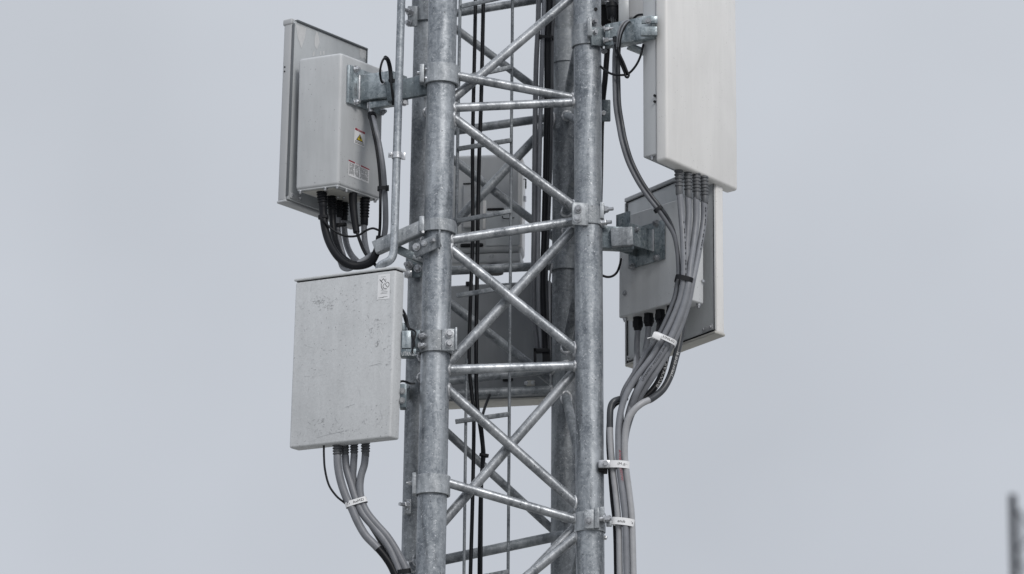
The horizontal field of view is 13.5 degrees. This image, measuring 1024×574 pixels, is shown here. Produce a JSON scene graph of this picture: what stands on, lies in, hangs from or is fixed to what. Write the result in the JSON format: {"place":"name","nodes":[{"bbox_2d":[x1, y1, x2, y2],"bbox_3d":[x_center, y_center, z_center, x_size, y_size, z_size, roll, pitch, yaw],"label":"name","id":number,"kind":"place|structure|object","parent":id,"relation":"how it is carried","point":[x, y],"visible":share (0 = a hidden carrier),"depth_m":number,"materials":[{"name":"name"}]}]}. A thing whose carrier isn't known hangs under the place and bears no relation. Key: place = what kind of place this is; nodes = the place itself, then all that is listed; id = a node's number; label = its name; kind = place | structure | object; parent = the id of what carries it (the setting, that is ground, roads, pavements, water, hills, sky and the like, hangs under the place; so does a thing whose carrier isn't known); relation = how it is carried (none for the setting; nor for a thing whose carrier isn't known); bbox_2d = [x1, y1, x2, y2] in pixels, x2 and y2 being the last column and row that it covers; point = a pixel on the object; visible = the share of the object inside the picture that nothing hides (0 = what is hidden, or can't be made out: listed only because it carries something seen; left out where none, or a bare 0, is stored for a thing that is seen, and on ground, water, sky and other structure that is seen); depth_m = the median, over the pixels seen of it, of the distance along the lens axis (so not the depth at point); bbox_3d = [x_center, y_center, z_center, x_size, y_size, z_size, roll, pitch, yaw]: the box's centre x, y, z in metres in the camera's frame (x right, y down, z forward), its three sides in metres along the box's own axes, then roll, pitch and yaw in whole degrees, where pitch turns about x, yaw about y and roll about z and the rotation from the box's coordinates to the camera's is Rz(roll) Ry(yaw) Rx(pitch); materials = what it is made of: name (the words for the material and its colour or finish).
{"place":"outdoors","nodes":[
{"label":"outdoors","id":0,"kind":"place"},
{"bbox_2d":[0,0,1023,573],"label":"sky","id":1,"kind":"structure","parent":0,"point":[858,408],"materials":[{"name":"grey"}]},
{"label":"ground","id":2,"kind":"structure","parent":0,"visible":0},
{"bbox_2d":[401,0,604,573],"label":"lattice tower","id":3,"kind":"structure","parent":2,"relation":"on","point":[573,391],"depth_m":16.72,"materials":[{"name":"metal"}]},
{"bbox_2d":[375,0,404,268],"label":"conduit","id":4,"kind":"object","parent":3,"relation":"attached to","point":[397,155],"visible":1,"depth_m":16.63,"materials":[{"name":"metal"}]},
{"bbox_2d":[346,62,458,115],"bbox_3d":[-0.412,-0.787,16.815,0.413,0.181,0.220,-9,-18,31],"label":"mounting bracket","id":5,"kind":"object","parent":3,"relation":"attached to","point":[366,90],"visible":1,"depth_m":16.83,"materials":[{"name":"metal"}]},
{"bbox_2d":[296,53,382,202],"bbox_3d":[-0.686,-0.608,16.917,0.222,0.550,0.304,-11,-19,36],"label":"radio unit","id":6,"kind":"object","parent":5,"relation":"attached to","point":[336,154],"visible":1,"depth_m":16.82,"materials":[{"name":"grey paint"}]},
{"bbox_2d":[277,18,367,229],"bbox_3d":[-0.745,-0.643,17.082,0.075,0.752,0.479,-11,-18,35],"label":"panel antenna","id":7,"kind":"object","parent":6,"relation":"attached to","point":[302,40],"visible":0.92,"depth_m":16.94,"materials":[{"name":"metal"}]},
{"bbox_2d":[336,200,345,254],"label":"jumper cable","id":8,"kind":"object","parent":6,"relation":"hanging from","point":[339,210],"visible":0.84,"depth_m":16.87,"materials":[{"name":"black rubber"}]},
{"bbox_2d":[336,222,346,226],"bbox_3d":[-0.664,-0.243,16.843,0.043,0.011,0.030,0,-15,0],"label":"cable tie","id":9,"kind":"object","parent":8,"relation":"attached to","point":[343,224],"visible":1,"depth_m":16.83,"materials":[{"name":"black plastic"}]},
{"bbox_2d":[327,195,356,261],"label":"jumper cable","id":10,"kind":"object","parent":6,"relation":"hanging from","point":[331,204],"visible":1,"depth_m":16.81,"materials":[{"name":"black rubber"}]},
{"bbox_2d":[316,191,382,269],"bbox_3d":[-0.630,-0.224,16.696,0.275,0.336,0.065,-4,-16,16],"label":"jumper cable","id":11,"kind":"object","parent":6,"relation":"attached to","point":[338,257],"visible":1,"depth_m":16.66,"materials":[{"name":"black rubber"}]},
{"bbox_2d":[318,215,328,219],"bbox_3d":[-0.731,-0.270,16.754,0.041,0.011,0.039,0,-15,0],"label":"cable tie","id":12,"kind":"object","parent":11,"relation":"attached to","point":[324,216],"visible":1,"depth_m":16.74,"materials":[{"name":"black plastic"}]},
{"bbox_2d":[319,216,378,237],"bbox_3d":[-0.615,-0.237,16.689,0.263,0.091,0.072,-8,-17,28],"label":"drip lead","id":13,"kind":"object","parent":11,"relation":"attached to","point":[340,234],"visible":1,"depth_m":16.70,"materials":[{"name":"black rubber"}]},
{"bbox_2d":[341,202,358,260],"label":"jumper cable","id":14,"kind":"object","parent":6,"relation":"hanging from","point":[347,247],"visible":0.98,"depth_m":16.88,"materials":[{"name":"black rubber"}]},
{"bbox_2d":[349,192,359,233],"bbox_3d":[-0.610,-0.286,16.779,0.054,0.169,0.033,-15,-21,43],"label":"cable shroud","id":15,"kind":"object","parent":6,"relation":"hanging from","point":[353,210],"visible":1,"depth_m":16.77,"materials":[{"name":"black rubber"}]},
{"bbox_2d":[356,231,375,265],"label":"sensor cable","id":16,"kind":"object","parent":15,"relation":"hanging from","point":[361,245],"visible":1,"depth_m":16.70,"materials":[{"name":"black rubber"}]},
{"bbox_2d":[360,197,369,253],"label":"jumper cable","id":17,"kind":"object","parent":6,"relation":"attached to","point":[364,207],"visible":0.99,"depth_m":16.84,"materials":[{"name":"black rubber"}]},
{"bbox_2d":[338,109,388,271],"bbox_3d":[-0.562,-0.379,16.745,0.205,0.668,0.107,-7,-17,25],"label":"jumper cable","id":18,"kind":"object","parent":5,"relation":"hanging from","point":[384,191],"visible":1,"depth_m":16.68,"materials":[{"name":"black rubber"}]},
{"bbox_2d":[377,185,388,191],"bbox_3d":[-0.496,-0.379,16.671,0.045,0.021,0.034,0,-15,0],"label":"cable tie","id":19,"kind":"object","parent":18,"relation":"attached to","point":[386,187],"visible":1,"depth_m":16.66,"materials":[{"name":"black plastic"}]},
{"bbox_2d":[368,112,381,235],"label":"jumper cable","id":20,"kind":"object","parent":5,"relation":"hanging from","point":[379,173],"visible":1,"depth_m":16.67,"materials":[{"name":"black rubber"}]},
{"bbox_2d":[379,55,394,104],"bbox_3d":[-0.482,-0.805,16.798,0.067,0.193,0.095,0,-15,0],"label":"earth lead","id":21,"kind":"object","parent":5,"relation":"attached to","point":[390,70],"visible":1,"depth_m":16.81,"materials":[{"name":"black rubber"}]},
{"bbox_2d":[399,384,409,409],"bbox_3d":[-0.414,0.422,16.656,0.031,0.206,0.537,0,-15,0],"label":"hinge bracket","id":22,"kind":"object","parent":3,"relation":"attached to","point":[404,398],"visible":1,"depth_m":16.40,"materials":[{"name":"metal"}]},
{"bbox_2d":[398,499,410,514],"bbox_3d":[-0.416,0.850,16.775,0.049,0.058,0.063,0,-15,0],"label":"stud clamp","id":23,"kind":"object","parent":3,"relation":"attached to","point":[406,504],"visible":1,"depth_m":16.77,"materials":[{"name":"metal"}]},
{"bbox_2d":[404,255,422,278],"bbox_3d":[-0.360,-0.074,17.078,0.133,0.105,0.174,0,-15,0],"label":"pipe clamp","id":24,"kind":"object","parent":3,"relation":"attached to","point":[414,269],"visible":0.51,"depth_m":17.01,"materials":[{"name":"metal"}]},
{"bbox_2d":[372,216,455,264],"bbox_3d":[-0.376,-0.181,16.593,0.324,0.172,0.178,0,-15,0],"label":"clamp bracket","id":25,"kind":"object","parent":3,"relation":"attached to","point":[413,231],"visible":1,"depth_m":16.58,"materials":[{"name":"metal"}]},
{"bbox_2d":[405,0,428,26],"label":"pipe clamp","id":26,"kind":"object","parent":3,"relation":"attached to","point":[416,11],"visible":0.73,"depth_m":17.31,"materials":[{"name":"metal"}]},
{"bbox_2d":[406,472,450,497],"bbox_3d":[-0.304,0.748,16.360,0.146,0.086,0.136,14,-20,-42],"label":"pipe clamp","id":27,"kind":"object","parent":3,"relation":"attached to","point":[430,482],"visible":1,"depth_m":16.31,"materials":[{"name":"metal"}]},
{"bbox_2d":[401,323,456,358],"bbox_3d":[-0.316,0.211,16.498,0.216,0.135,0.151,0,-15,0],"label":"cabinet bracket","id":28,"kind":"object","parent":3,"relation":"attached to","point":[445,340],"visible":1,"depth_m":16.44,"materials":[{"name":"metal"}]},
{"bbox_2d":[290,266,405,449],"bbox_3d":[-0.626,0.274,16.511,0.462,0.669,0.071,-7,-17,25],"label":"equipment cabinet","id":29,"kind":"object","parent":28,"relation":"attached to","point":[346,377],"visible":1,"depth_m":16.48,"materials":[{"name":"paint"}]},
{"bbox_2d":[323,445,344,503],"bbox_3d":[-0.663,0.707,16.419,0.109,0.253,0.035,4,-16,-16],"label":"earth lead","id":30,"kind":"object","parent":29,"relation":"hanging from","point":[331,489],"visible":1,"depth_m":16.41,"materials":[{"name":"black rubber"}]},
{"bbox_2d":[332,444,397,573],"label":"feeder cable","id":31,"kind":"object","parent":29,"relation":"attached to","point":[370,540],"visible":1,"depth_m":16.36,"materials":[{"name":"grey rubber"}]},
{"bbox_2d":[345,496,367,508],"bbox_3d":[-0.590,0.817,16.394,0.088,0.045,0.046,0,-15,0],"label":"cable tag","id":32,"kind":"object","parent":31,"relation":"attached to","point":[356,501],"visible":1,"depth_m":16.37,"materials":[{"name":"white plastic"}]},
{"bbox_2d":[397,568,410,573],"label":"cable tie","id":33,"kind":"object","parent":31,"relation":"attached to","point":[406,570],"visible":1,"depth_m":16.30,"materials":[{"name":"black plastic"}]},
{"bbox_2d":[350,444,387,553],"bbox_3d":[-0.505,1.324,16.271,0.226,1.526,0.046,0,-15,0],"label":"feeder cable","id":34,"kind":"object","parent":29,"relation":"attached to","point":[353,458],"visible":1,"depth_m":16.43,"materials":[{"name":"grey rubber"}]},
{"bbox_2d":[341,445,403,573],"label":"feeder cable","id":35,"kind":"object","parent":29,"relation":"attached to","point":[376,531],"visible":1,"depth_m":16.37,"materials":[{"name":"grey rubber"}]},
{"bbox_2d":[356,443,410,573],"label":"feeder cable","id":36,"kind":"object","parent":29,"relation":"attached to","point":[365,450],"visible":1,"depth_m":16.38,"materials":[{"name":"grey rubber"}]},
{"bbox_2d":[400,380,414,384],"bbox_3d":[-0.389,0.368,16.547,0.042,0.064,0.245,-4,-15,13],"label":"earth lead","id":37,"kind":"object","parent":29,"relation":"attached to","point":[407,382],"visible":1,"depth_m":16.45,"materials":[{"name":"black rubber"}]},
{"bbox_2d":[403,314,416,352],"bbox_3d":[-0.402,0.171,16.467,0.086,0.180,0.022,-11,-18,34],"label":"earth lead","id":38,"kind":"object","parent":29,"relation":"attached to","point":[412,330],"visible":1,"depth_m":16.45,"materials":[{"name":"black rubber"}]},
{"bbox_2d":[403,309,414,346],"bbox_3d":[-0.406,0.149,16.475,0.086,0.172,0.021,-10,-18,34],"label":"earth lead","id":39,"kind":"object","parent":28,"relation":"attached to","point":[406,319],"visible":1,"depth_m":16.46,"materials":[{"name":"black rubber"}]},
{"bbox_2d":[467,0,476,573],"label":"riser cable","id":40,"kind":"object","parent":3,"relation":"attached to","point":[470,302],"visible":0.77,"depth_m":16.90,"materials":[{"name":"black rubber"}]},
{"bbox_2d":[474,4,484,573],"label":"riser cable","id":41,"kind":"object","parent":3,"relation":"attached to","point":[476,312],"visible":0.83,"depth_m":16.96,"materials":[{"name":"black rubber"}]},
{"bbox_2d":[454,0,513,573],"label":"climbing ladder","id":42,"kind":"object","parent":3,"relation":"attached to","point":[465,420],"visible":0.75,"depth_m":16.90,"materials":[{"name":"metal"}]},
{"bbox_2d":[480,394,490,573],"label":"riser cable","id":43,"kind":"object","parent":3,"relation":"attached to","point":[481,499],"visible":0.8,"depth_m":16.68,"materials":[{"name":"black rubber"}]},
{"bbox_2d":[479,453,488,457],"bbox_3d":[-0.108,0.653,16.736,0.038,0.018,0.034,0,-15,0],"label":"cable tie","id":44,"kind":"object","parent":43,"relation":"attached to","point":[485,455],"visible":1,"depth_m":16.72,"materials":[{"name":"black plastic"}]},
{"bbox_2d":[452,154,526,275],"bbox_3d":[-0.171,-0.301,17.502,0.459,0.489,0.305,0,-15,0],"label":"radio unit","id":45,"kind":"object","parent":3,"relation":"attached to","point":[493,250],"visible":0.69,"depth_m":17.49,"materials":[{"name":"paint"}]},
{"bbox_2d":[449,281,551,409],"bbox_3d":[-0.096,0.207,17.280,0.552,0.497,0.370,0,-15,0],"label":"equipment cabinet","id":46,"kind":"object","parent":3,"relation":"attached to","point":[491,352],"visible":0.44,"depth_m":17.30,"materials":[{"name":"grey metal"}]},
{"bbox_2d":[540,0,551,347],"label":"trunk cable","id":47,"kind":"object","parent":3,"relation":"attached to","point":[545,173],"visible":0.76,"depth_m":17.14,"materials":[{"name":"black rubber"}]},
{"bbox_2d":[534,348,549,361],"bbox_3d":[0.117,0.275,16.962,0.065,0.067,0.040,0,-15,0],"label":"cable hanger","id":48,"kind":"object","parent":47,"relation":"attached to","point":[545,352],"visible":0.76,"depth_m":16.95,"materials":[{"name":"black metal"}]},
{"bbox_2d":[531,0,540,347],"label":"trunk cable","id":49,"kind":"object","parent":48,"relation":"attached to","point":[534,168],"visible":0.77,"depth_m":17.13,"materials":[{"name":"rubber"}]},
{"bbox_2d":[536,0,545,347],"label":"trunk cable","id":50,"kind":"object","parent":48,"relation":"attached to","point":[540,111],"visible":0.73,"depth_m":17.14,"materials":[{"name":"black rubber"}]},
{"bbox_2d":[545,0,555,361],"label":"trunk cable","id":51,"kind":"object","parent":48,"relation":"attached to","point":[552,26],"visible":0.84,"depth_m":17.17,"materials":[{"name":"black rubber"}]},
{"bbox_2d":[548,263,552,349],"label":"trunk cable","id":52,"kind":"object","parent":48,"relation":"attached to","point":[549,294],"visible":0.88,"depth_m":17.04,"materials":[{"name":"black rubber"}]},
{"bbox_2d":[539,34,553,39],"bbox_3d":[0.137,-0.997,17.277,0.060,0.017,0.034,0,-15,0],"label":"cable tie","id":53,"kind":"object","parent":47,"relation":"attached to","point":[541,36],"visible":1,"depth_m":17.26,"materials":[{"name":"black plastic"}]},
{"bbox_2d":[572,202,613,227],"bbox_3d":[0.294,-0.271,16.710,0.166,0.100,0.136,6,-16,-21],"label":"pipe clamp","id":54,"kind":"object","parent":3,"relation":"attached to","point":[584,214],"visible":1,"depth_m":16.66,"materials":[{"name":"metal"}]},
{"bbox_2d":[574,507,634,539],"bbox_3d":[0.347,0.901,16.402,0.215,0.122,0.149,3,-15,-12],"label":"cable clip","id":55,"kind":"object","parent":3,"relation":"attached to","point":[597,518],"visible":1,"depth_m":16.35,"materials":[{"name":"silver metal"}]},
{"bbox_2d":[602,49,609,201],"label":"jumper cable","id":56,"kind":"object","parent":3,"relation":"hanging from","point":[605,74],"visible":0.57,"depth_m":17.06,"materials":[{"name":"black rubber"}]},
{"bbox_2d":[602,100,610,121],"bbox_3d":[0.362,-0.691,16.920,0.046,0.088,0.025,0,-15,0],"label":"stub plate","id":57,"kind":"object","parent":3,"relation":"attached to","point":[606,111],"visible":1,"depth_m":16.92,"materials":[{"name":"metal"}]},
{"bbox_2d":[606,403,618,573],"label":"drain cable","id":58,"kind":"object","parent":3,"relation":"attached to","point":[613,515],"visible":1,"depth_m":16.41,"materials":[{"name":"black rubber"}]},
{"bbox_2d":[598,460,629,473],"bbox_3d":[0.388,0.681,16.420,0.120,0.044,0.077,0,-15,0],"label":"cable clip","id":59,"kind":"object","parent":3,"relation":"attached to","point":[604,466],"visible":1,"depth_m":16.41,"materials":[{"name":"white metal"}]},
{"bbox_2d":[571,15,657,55],"bbox_3d":[0.418,-0.980,16.857,0.390,0.132,0.187,-8,-17,27],"label":"mounting bracket","id":60,"kind":"object","parent":3,"relation":"attached to","point":[640,30],"visible":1,"depth_m":16.83,"materials":[{"name":"metal"}]},
{"bbox_2d":[616,20,626,55],"bbox_3d":[0.432,-0.975,16.826,0.059,0.164,0.131,-2,-15,9],"label":"coax loop","id":61,"kind":"object","parent":60,"relation":"hanging from","point":[618,33],"visible":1,"depth_m":16.77,"materials":[{"name":"grey rubber"}]},
{"bbox_2d":[600,44,643,75],"bbox_3d":[0.400,-0.864,16.830,0.070,0.122,0.268,13,-20,-41],"label":"drip lead","id":62,"kind":"object","parent":60,"relation":"hanging from","point":[631,70],"visible":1,"depth_m":16.76,"materials":[{"name":"black rubber"}]},
{"bbox_2d":[614,19,629,78],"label":"jumper cable","id":63,"kind":"object","parent":60,"relation":"attached to","point":[627,76],"visible":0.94,"depth_m":16.76,"materials":[{"name":"black rubber"}]},
{"bbox_2d":[617,20,628,46],"bbox_3d":[0.433,-0.975,16.826,0.059,0.164,0.131,-2,-15,9],"label":"coax loop","id":64,"kind":"object","parent":60,"relation":"hanging from","point":[620,30],"visible":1,"depth_m":16.77,"materials":[{"name":"grey rubber"}]},
{"bbox_2d":[618,20,629,46],"bbox_3d":[0.435,-0.975,16.826,0.059,0.164,0.130,-2,-15,9],"label":"coax loop","id":65,"kind":"object","parent":60,"relation":"hanging from","point":[621,32],"visible":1,"depth_m":16.77,"materials":[{"name":"grey rubber"}]},
{"bbox_2d":[619,21,629,49],"bbox_3d":[0.437,-0.975,16.826,0.060,0.164,0.130,-2,-15,8],"label":"coax loop","id":66,"kind":"object","parent":60,"relation":"hanging from","point":[628,22],"visible":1,"depth_m":16.77,"materials":[{"name":"black rubber"}]},
{"bbox_2d":[616,45,677,387],"bbox_3d":[0.527,-0.285,16.660,0.243,1.364,0.100,0,-15,0],"label":"coax cable","id":67,"kind":"object","parent":60,"relation":"hanging from","point":[645,186],"visible":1,"depth_m":16.70,"materials":[{"name":"grey rubber"}]},
{"bbox_2d":[653,205,662,213],"bbox_3d":[0.563,-0.299,16.645,0.037,0.032,0.028,0,-15,0],"label":"cable tie","id":68,"kind":"object","parent":67,"relation":"attached to","point":[655,210],"visible":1,"depth_m":16.63,"materials":[{"name":"black plastic"}]},
{"bbox_2d":[643,0,736,192],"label":"panel antenna","id":69,"kind":"object","parent":60,"relation":"attached to","point":[689,88],"visible":1,"depth_m":16.81,"materials":[{"name":"plastic"}]},
{"bbox_2d":[615,169,686,573],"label":"feeder cable","id":70,"kind":"object","parent":69,"relation":"attached to","point":[678,175],"visible":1,"depth_m":16.50,"materials":[{"name":"grey rubber"}]},
{"bbox_2d":[624,172,692,433],"bbox_3d":[0.553,0.110,16.589,0.290,1.168,0.050,0,-15,0],"label":"feeder cable","id":71,"kind":"object","parent":69,"relation":"attached to","point":[688,188],"visible":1,"depth_m":16.70,"materials":[{"name":"grey rubber"}]},
{"bbox_2d":[629,173,700,407],"bbox_3d":[0.569,0.108,16.590,0.326,1.160,0.108,0,-15,0],"label":"feeder cable","id":72,"kind":"object","parent":69,"relation":"attached to","point":[660,355],"visible":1,"depth_m":16.56,"materials":[{"name":"grey rubber"}]},
{"bbox_2d":[674,274,692,282],"bbox_3d":[0.661,-0.025,16.613,0.075,0.035,0.086,0,-15,0],"label":"cable tie","id":73,"kind":"object","parent":72,"relation":"attached to","point":[684,277],"visible":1,"depth_m":16.57,"materials":[{"name":"black plastic"}]},
{"bbox_2d":[628,175,708,438],"bbox_3d":[0.588,0.115,16.611,0.352,1.153,0.125,0,-15,0],"label":"feeder cable","id":74,"kind":"object","parent":69,"relation":"attached to","point":[704,194],"visible":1,"depth_m":16.61,"materials":[{"name":"grey rubber"}]},
{"bbox_2d":[601,0,628,27],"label":"radio unit","id":75,"kind":"object","parent":3,"relation":"attached to","point":[618,10],"visible":0.77,"depth_m":17.25,"materials":[{"name":"grey paint"}]},
{"bbox_2d":[611,15,625,72],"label":"jumper cable","id":76,"kind":"object","parent":75,"relation":"attached to","point":[617,54],"visible":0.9,"depth_m":16.78,"materials":[{"name":"black rubber"}]},
{"bbox_2d":[612,42,680,426],"bbox_3d":[0.519,-0.140,16.629,0.260,1.661,0.115,0,-15,0],"label":"coax cable","id":77,"kind":"object","parent":76,"relation":"hanging from","point":[661,215],"visible":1,"depth_m":16.64,"materials":[{"name":"rubber"}]},
{"bbox_2d":[647,331,676,348],"bbox_3d":[0.573,0.201,16.526,0.115,0.058,0.088,0,-15,0],"label":"cable tag","id":78,"kind":"object","parent":77,"relation":"attached to","point":[658,336],"visible":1,"depth_m":16.50,"materials":[{"name":"white plastic"}]},
{"bbox_2d":[629,0,642,18],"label":"panel antenna","id":79,"kind":"object","parent":75,"relation":"attached to","point":[635,7],"visible":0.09,"depth_m":17.29,"materials":[{"name":"grey plastic"}]},
{"bbox_2d":[607,396,627,573],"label":"drain cable","id":80,"kind":"object","parent":3,"relation":"attached to","point":[613,402],"visible":1,"depth_m":16.41,"materials":[{"name":"grey rubber"}]},
{"bbox_2d":[602,211,664,270],"bbox_3d":[0.468,-0.194,16.801,0.197,0.183,0.316,-8,-17,29],"label":"mounting bracket","id":81,"kind":"object","parent":3,"relation":"attached to","point":[641,245],"visible":0.98,"depth_m":16.82,"materials":[{"name":"metal"}]},
{"bbox_2d":[603,258,621,277],"bbox_3d":[0.390,-0.077,16.774,0.133,0.105,0.051,12,-19,-39],"label":"drip lead","id":82,"kind":"object","parent":81,"relation":"hanging from","point":[616,272],"visible":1,"depth_m":16.75,"materials":[{"name":"black rubber"}]},
{"bbox_2d":[619,198,703,330],"bbox_3d":[0.600,-0.073,16.919,0.169,0.465,0.402,13,-20,-40],"label":"radio unit","id":83,"kind":"object","parent":81,"relation":"attached to","point":[646,293],"visible":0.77,"depth_m":16.85,"materials":[{"name":"paint"}]},
{"bbox_2d":[632,330,640,370],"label":"jumper cable","id":84,"kind":"object","parent":83,"relation":"attached to","point":[636,347],"visible":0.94,"depth_m":16.91,"materials":[{"name":"grey rubber"}]},
{"bbox_2d":[636,326,650,384],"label":"jumper cable","id":85,"kind":"object","parent":83,"relation":"attached to","point":[647,335],"visible":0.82,"depth_m":16.86,"materials":[{"name":"grey rubber"}]},
{"bbox_2d":[635,317,669,413],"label":"power cable","id":86,"kind":"object","parent":83,"relation":"attached to","point":[653,388],"visible":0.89,"depth_m":16.58,"materials":[{"name":"black rubber"}]},
{"bbox_2d":[621,325,684,573],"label":"power cable","id":87,"kind":"object","parent":83,"relation":"attached to","point":[651,398],"visible":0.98,"depth_m":16.44,"materials":[{"name":"grey rubber"}]},
{"bbox_2d":[646,319,662,358],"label":"jumper cable","id":88,"kind":"object","parent":83,"relation":"hanging from","point":[659,322],"visible":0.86,"depth_m":16.74,"materials":[{"name":"grey rubber"}]},
{"bbox_2d":[625,176,724,368],"bbox_3d":[0.636,-0.083,17.102,0.069,0.697,0.651,9,-18,-31],"label":"panel antenna","id":89,"kind":"object","parent":81,"relation":"attached to","point":[704,323],"visible":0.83,"depth_m":16.87,"materials":[{"name":"metal"}]},
{"bbox_2d":[1009,494,1023,573],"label":"distant mast","id":90,"kind":"object","parent":2,"relation":"on","point":[1013,537],"visible":1,"depth_m":75.44,"materials":[{"name":"metal"}]}
]}

